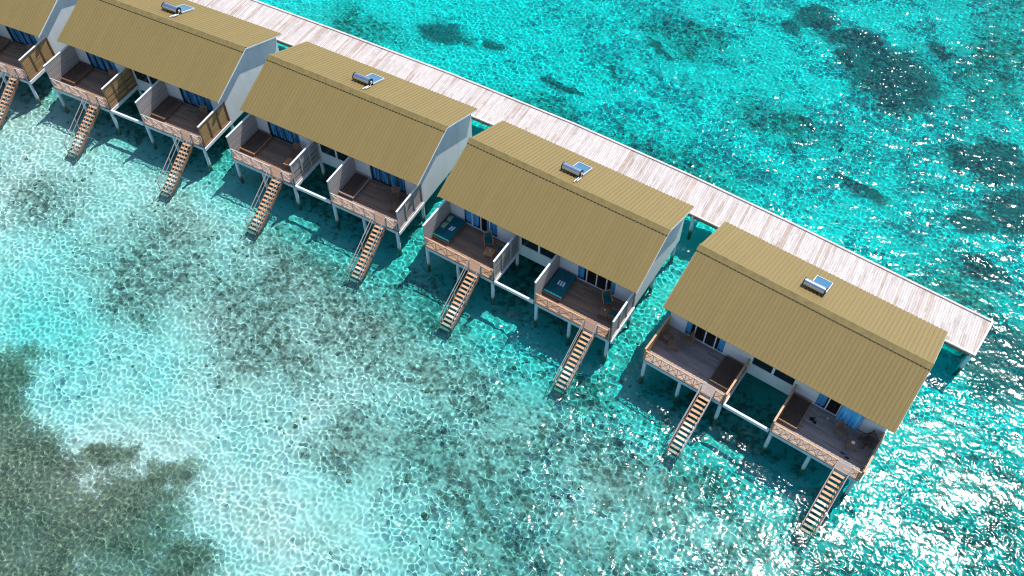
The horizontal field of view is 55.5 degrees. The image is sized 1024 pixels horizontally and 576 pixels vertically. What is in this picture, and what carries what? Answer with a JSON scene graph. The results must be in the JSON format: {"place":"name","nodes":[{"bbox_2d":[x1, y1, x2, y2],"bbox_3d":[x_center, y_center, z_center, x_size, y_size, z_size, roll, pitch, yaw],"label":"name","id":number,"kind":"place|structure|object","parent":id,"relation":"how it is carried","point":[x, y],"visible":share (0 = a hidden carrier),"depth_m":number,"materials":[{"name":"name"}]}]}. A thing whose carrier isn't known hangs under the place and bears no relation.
{"place":"outdoors","nodes":[
{"label":"outdoors","id":0,"kind":"place"},
{"bbox_2d":[0,0,1023,575],"bbox_3d":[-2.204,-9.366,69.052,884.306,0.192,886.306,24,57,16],"label":"sea","id":1,"kind":"structure","parent":0,"point":[198,376],"depth_m":59.72,"materials":[{"name":"clear liquid"}]},
{"bbox_3d":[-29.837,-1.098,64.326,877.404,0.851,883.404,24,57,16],"label":"seabed","id":2,"kind":"structure","parent":0,"visible":0},
{"bbox_2d":[0,0,77,124],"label":"overwater villa","id":3,"kind":"object","parent":2,"relation":"on","point":[39,25],"visible":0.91,"depth_m":70.71,"materials":[{"name":"brown metal"}]},
{"bbox_2d":[0,37,10,50],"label":"daybed","id":4,"kind":"object","parent":3,"relation":"on","point":[4,42],"visible":1,"depth_m":72.62,"materials":[{"name":"brown wood"}]},
{"bbox_2d":[5,26,37,47],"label":"sliding door","id":5,"kind":"structure","parent":3,"relation":"in","point":[19,42],"depth_m":72.22,"materials":[{"name":"blue glass"}]},
{"bbox_2d":[24,44,33,53],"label":"garden chair","id":6,"kind":"object","parent":3,"relation":"on","point":[28,45],"visible":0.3,"depth_m":71.51,"materials":[{"name":"brown wood"}]},
{"bbox_2d":[43,0,281,194],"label":"overwater villa","id":7,"kind":"object","parent":2,"relation":"on","point":[213,60],"visible":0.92,"depth_m":68.18,"materials":[{"name":"yellow metal"}]},
{"bbox_2d":[61,61,92,84],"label":"daybed","id":8,"kind":"object","parent":7,"relation":"on","point":[76,73],"visible":1,"depth_m":70.71,"materials":[{"name":"brown wood"}]},
{"bbox_2d":[86,52,117,72],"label":"sliding door","id":9,"kind":"structure","parent":7,"relation":"in","point":[105,70],"depth_m":70.70,"materials":[{"name":"blue glass"}]},
{"bbox_2d":[105,69,115,82],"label":"garden chair","id":10,"kind":"object","parent":7,"relation":"on","point":[111,72],"visible":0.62,"depth_m":70.01,"materials":[{"name":"brown wood"}]},
{"bbox_2d":[133,70,157,84],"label":"window","id":11,"kind":"structure","parent":7,"relation":"in","point":[139,76],"depth_m":69.32,"materials":[{"name":"black glass"}]},
{"bbox_2d":[151,96,182,120],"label":"daybed","id":12,"kind":"object","parent":7,"relation":"on","point":[166,108],"visible":1,"depth_m":68.58,"materials":[{"name":"brown wood"}]},
{"bbox_2d":[161,2,194,16],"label":"solar water heater","id":13,"kind":"object","parent":7,"relation":"on","point":[179,9],"visible":1,"depth_m":68.83,"materials":[{"name":"metal"}]},
{"bbox_2d":[179,88,212,112],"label":"sliding door","id":14,"kind":"structure","parent":7,"relation":"in","point":[179,88],"depth_m":68.56,"materials":[{"name":"blue glass"}]},
{"bbox_2d":[197,105,208,119],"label":"garden chair","id":15,"kind":"object","parent":7,"relation":"on","point":[204,114],"visible":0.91,"depth_m":67.88,"materials":[{"name":"brown wood"}]},
{"bbox_2d":[226,41,477,280],"bbox_3d":[-11.699,-8.194,65.953,14.070,9.361,13.476,24,57,16],"label":"overwater villa","id":16,"kind":"object","parent":2,"relation":"on","point":[321,107],"visible":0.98,"depth_m":64.14,"materials":[{"name":"brown metal"}]},
{"bbox_2d":[240,130,271,155],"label":"daybed","id":17,"kind":"object","parent":16,"relation":"on","point":[255,142],"visible":1,"depth_m":66.65,"materials":[{"name":"orange wood"}]},
{"bbox_2d":[267,121,301,148],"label":"sliding door","id":18,"kind":"structure","parent":16,"relation":"in","point":[267,121],"depth_m":66.66,"materials":[{"name":"blue glass"}]},
{"bbox_2d":[283,158,293,166],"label":"side table","id":19,"kind":"object","parent":16,"relation":"on","point":[288,161],"visible":0.68,"depth_m":65.34,"materials":[{"name":"orange wood"}]},
{"bbox_2d":[290,142,300,157],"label":"garden chair","id":20,"kind":"object","parent":16,"relation":"on","point":[296,147],"visible":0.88,"depth_m":65.81,"materials":[{"name":"wood"}]},
{"bbox_2d":[319,144,347,161],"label":"window","id":21,"kind":"structure","parent":16,"relation":"in","point":[328,151],"depth_m":65.15,"materials":[{"name":"black glass"}]},
{"bbox_2d":[339,172,369,199],"bbox_3d":[-10.429,-6.774,64.507,1.140,0.262,2.000,24,57,16],"label":"daybed","id":22,"kind":"object","parent":16,"relation":"on","point":[355,184],"visible":1,"depth_m":64.37,"materials":[{"name":"brown wood"}]},
{"bbox_2d":[352,72,384,89],"bbox_3d":[-9.765,-13.871,65.024,1.460,1.095,2.402,24,57,16],"label":"solar water heater","id":23,"kind":"object","parent":16,"relation":"on","point":[369,80],"visible":1,"depth_m":64.60,"materials":[{"name":"metal"}]},
{"bbox_2d":[370,166,405,193],"bbox_3d":[-8.140,-7.391,63.806,2.740,2.176,0.060,24,57,16],"label":"sliding door","id":24,"kind":"structure","parent":16,"relation":"in","point":[370,166],"depth_m":64.33,"materials":[{"name":"blue glass"}]},
{"bbox_2d":[389,186,400,202],"bbox_3d":[-7.637,-6.068,63.580,0.610,0.955,0.690,6,54,4],"label":"garden chair","id":25,"kind":"object","parent":16,"relation":"on","point":[396,195],"visible":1,"depth_m":63.53,"materials":[{"name":"wood"}]},
{"bbox_2d":[389,201,400,211],"bbox_3d":[-7.593,-5.188,63.254,0.618,0.450,0.620,19,56,13],"label":"side table","id":26,"kind":"object","parent":16,"relation":"on","point":[394,206],"visible":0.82,"depth_m":63.09,"materials":[{"name":"wood"}]},
{"bbox_2d":[422,120,693,391],"bbox_3d":[1.720,-1.680,61.289,14.070,9.361,13.476,27,58,18],"label":"overwater villa","id":27,"kind":"object","parent":2,"relation":"on","point":[597,229],"visible":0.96,"depth_m":59.47,"materials":[{"name":"brown metal"}]},
{"bbox_2d":[433,223,465,244],"bbox_3d":[-4.001,-3.715,62.324,1.220,0.252,2.000,27,58,18],"label":"daybed","id":28,"kind":"object","parent":27,"relation":"on","point":[452,238],"visible":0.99,"depth_m":61.88,"materials":[{"name":"brown wood"}]},
{"bbox_2d":[433,214,465,242],"bbox_3d":[-3.997,-3.819,62.158,1.180,0.136,1.940,27,58,18],"label":"mattress","id":29,"kind":"object","parent":28,"relation":"on","point":[445,234],"visible":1,"depth_m":61.98,"materials":[{"name":"teal fabric"}]},
{"bbox_2d":[440,221,448,227],"bbox_3d":[-4.329,-4.087,62.169,0.320,0.165,0.520,25,57,34],"label":"pillow","id":30,"kind":"object","parent":29,"relation":"on","point":[444,224],"visible":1,"depth_m":62.10,"materials":[{"name":"green fabric"}]},
{"bbox_2d":[446,215,453,221],"bbox_3d":[-4.012,-4.495,62.466,0.320,0.165,0.520,13,54,27],"label":"pillow","id":31,"kind":"object","parent":29,"relation":"on","point":[449,218],"visible":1,"depth_m":62.39,"materials":[{"name":"green fabric"}]},
{"bbox_2d":[463,209,497,238],"bbox_3d":[-1.970,-4.359,61.635,2.650,2.176,0.060,27,58,18],"label":"sliding door","id":32,"kind":"structure","parent":27,"relation":"in","point":[463,209],"depth_m":62.12,"materials":[{"name":"white paint"}]},
{"bbox_2d":[483,231,493,248],"bbox_3d":[-1.494,-3.031,61.405,0.610,0.955,0.690,-5,54,-4],"label":"garden chair","id":33,"kind":"object","parent":27,"relation":"on","point":[488,238],"visible":1,"depth_m":61.31,"materials":[{"name":"teal fabric"}]},
{"bbox_2d":[483,247,494,259],"bbox_3d":[-1.427,-2.141,61.072,0.618,0.450,0.620,20,56,13],"label":"side table","id":34,"kind":"object","parent":27,"relation":"on","point":[489,253],"visible":1,"depth_m":60.90,"materials":[{"name":"orange wood"}]},
{"bbox_2d":[495,244,504,255],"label":"garden chair","id":35,"kind":"object","parent":27,"relation":"on","point":[498,250],"visible":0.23,"depth_m":60.94,"materials":[{"name":"teal fabric"}]},
{"bbox_2d":[520,237,555,259],"bbox_3d":[1.699,-2.590,60.121,2.730,1.480,0.110,27,58,18],"label":"window","id":36,"kind":"structure","parent":27,"relation":"in","point":[523,242],"depth_m":60.49,"materials":[{"name":"black glass"}]},
{"bbox_2d":[543,278,576,301],"bbox_3d":[2.957,-0.157,59.775,1.260,0.252,2.000,27,58,18],"label":"daybed","id":37,"kind":"object","parent":27,"relation":"on","point":[544,292],"visible":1,"depth_m":59.29,"materials":[{"name":"brown wood"}]},
{"bbox_2d":[544,269,576,298],"bbox_3d":[2.960,-0.261,59.608,1.220,0.136,1.940,27,58,18],"label":"mattress","id":38,"kind":"object","parent":37,"relation":"on","point":[553,288],"visible":1,"depth_m":59.51,"materials":[{"name":"teal fabric"}]},
{"bbox_2d":[561,162,592,181],"bbox_3d":[3.884,-7.261,60.291,1.460,1.095,2.402,27,58,18],"label":"solar water heater","id":39,"kind":"object","parent":27,"relation":"on","point":[579,169],"visible":1,"depth_m":59.88,"materials":[{"name":"metal"}]},
{"bbox_2d":[576,265,616,296],"bbox_3d":[5.164,-0.715,59.024,2.740,2.176,0.060,27,58,18],"label":"sliding door","id":40,"kind":"structure","parent":27,"relation":"in","point":[595,285],"depth_m":59.55,"materials":[{"name":"white paint"}]},
{"bbox_2d":[597,306,610,319],"bbox_3d":[5.501,1.516,58.450,0.618,0.450,0.620,22,57,15],"label":"side table","id":41,"kind":"object","parent":27,"relation":"on","point":[606,312],"visible":0.96,"depth_m":58.27,"materials":[{"name":"wood"}]},
{"bbox_2d":[601,289,612,306],"bbox_3d":[5.737,0.647,58.770,0.610,0.955,0.690,-5,54,-4],"label":"garden chair","id":42,"kind":"object","parent":27,"relation":"on","point":[605,294],"visible":1,"depth_m":58.68,"materials":[{"name":"teal fabric"}]},
{"bbox_2d":[607,307,619,320],"bbox_3d":[6.148,1.595,58.084,0.690,0.955,0.610,22,57,15],"label":"garden chair","id":43,"kind":"object","parent":27,"relation":"on","point":[612,314],"visible":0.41,"depth_m":58.08,"materials":[{"name":"teal fabric"}]},
{"bbox_2d":[188,0,993,369],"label":"jetty","id":44,"kind":"object","parent":2,"relation":"on","point":[960,324],"visible":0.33,"depth_m":65.50,"materials":[{"name":"white wood"}]},
{"bbox_2d":[640,221,947,537],"bbox_3d":[14.878,5.434,56.188,14.070,9.361,13.476,30,59,20],"label":"overwater villa","id":45,"kind":"object","parent":2,"relation":"on","point":[859,360],"visible":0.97,"depth_m":54.27,"materials":[{"name":"brown metal"}]},
{"bbox_2d":[660,324,674,344],"bbox_3d":[9.090,2.727,57.276,0.610,0.955,0.690,-29,59,-20],"label":"garden chair","id":46,"kind":"object","parent":45,"relation":"on","point":[665,328],"visible":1,"depth_m":57.25,"materials":[{"name":"wood"}]},
{"bbox_2d":[667,338,679,351],"bbox_3d":[9.456,3.397,57.104,0.618,0.450,0.620,12,55,9],"label":"side table","id":47,"kind":"object","parent":45,"relation":"on","point":[673,341],"visible":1,"depth_m":56.93,"materials":[{"name":"wood"}]},
{"bbox_2d":[681,331,695,346],"bbox_3d":[10.323,2.986,57.094,0.690,0.955,0.610,-1,54,-1],"label":"garden chair","id":48,"kind":"object","parent":45,"relation":"on","point":[693,337],"visible":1,"depth_m":57.09,"materials":[{"name":"brown wood"}]},
{"bbox_2d":[684,321,726,353],"bbox_3d":[11.316,2.604,56.644,2.650,2.176,0.060,30,59,20],"label":"sliding door","id":49,"kind":"structure","parent":45,"relation":"in","point":[686,321],"depth_m":57.15,"materials":[{"name":"white paint"}]},
{"bbox_2d":[709,355,742,390],"bbox_3d":[12.351,4.917,56.130,1.150,0.262,2.000,30,59,20],"label":"daybed","id":50,"kind":"object","parent":45,"relation":"on","point":[726,372],"visible":1,"depth_m":56.02,"materials":[{"name":"brown wood"}]},
{"bbox_2d":[750,357,796,386],"bbox_3d":[14.858,4.525,55.020,2.730,1.480,0.110,30,59,20],"label":"window","id":51,"kind":"structure","parent":45,"relation":"in","point":[756,362],"depth_m":55.33,"materials":[{"name":"white paint"}]},
{"bbox_2d":[778,393,811,429],"bbox_3d":[15.899,6.941,54.678,1.120,0.262,2.000,30,59,20],"label":"daybed","id":52,"kind":"object","parent":45,"relation":"on","point":[795,410],"visible":1,"depth_m":54.55,"materials":[{"name":"orange wood"}]},
{"bbox_2d":[802,275,832,296],"bbox_3d":[17.417,-0.308,55.308,1.390,1.095,1.686,30,59,20],"label":"solar water heater","id":53,"kind":"object","parent":45,"relation":"on","point":[820,285],"visible":1,"depth_m":54.74,"materials":[{"name":"metal"}]},
{"bbox_2d":[813,393,864,427],"bbox_3d":[18.204,6.543,53.818,2.740,2.176,0.060,30,59,20],"label":"sliding door","id":54,"kind":"structure","parent":45,"relation":"in","point":[818,393],"depth_m":54.52,"materials":[{"name":"white paint"}]},
{"bbox_2d":[833,418,849,439],"bbox_3d":[18.158,7.794,53.642,0.610,0.955,0.690,-22,57,-15],"label":"garden chair","id":55,"kind":"object","parent":45,"relation":"on","point":[837,425],"visible":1,"depth_m":53.60,"materials":[{"name":"wood"}]},
{"bbox_2d":[845,437,858,451],"bbox_3d":[18.620,8.628,53.350,0.618,0.450,0.620,15,55,10],"label":"side table","id":56,"kind":"object","parent":45,"relation":"on","point":[853,446],"visible":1,"depth_m":53.17,"materials":[{"name":"brown wood"}]},
{"bbox_2d":[858,430,878,448],"bbox_3d":[19.497,8.290,53.288,0.690,0.955,0.610,-11,55,-8],"label":"garden chair","id":57,"kind":"object","parent":45,"relation":"on","point":[869,439],"visible":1,"depth_m":53.27,"materials":[{"name":"brown wood"}]}
]}

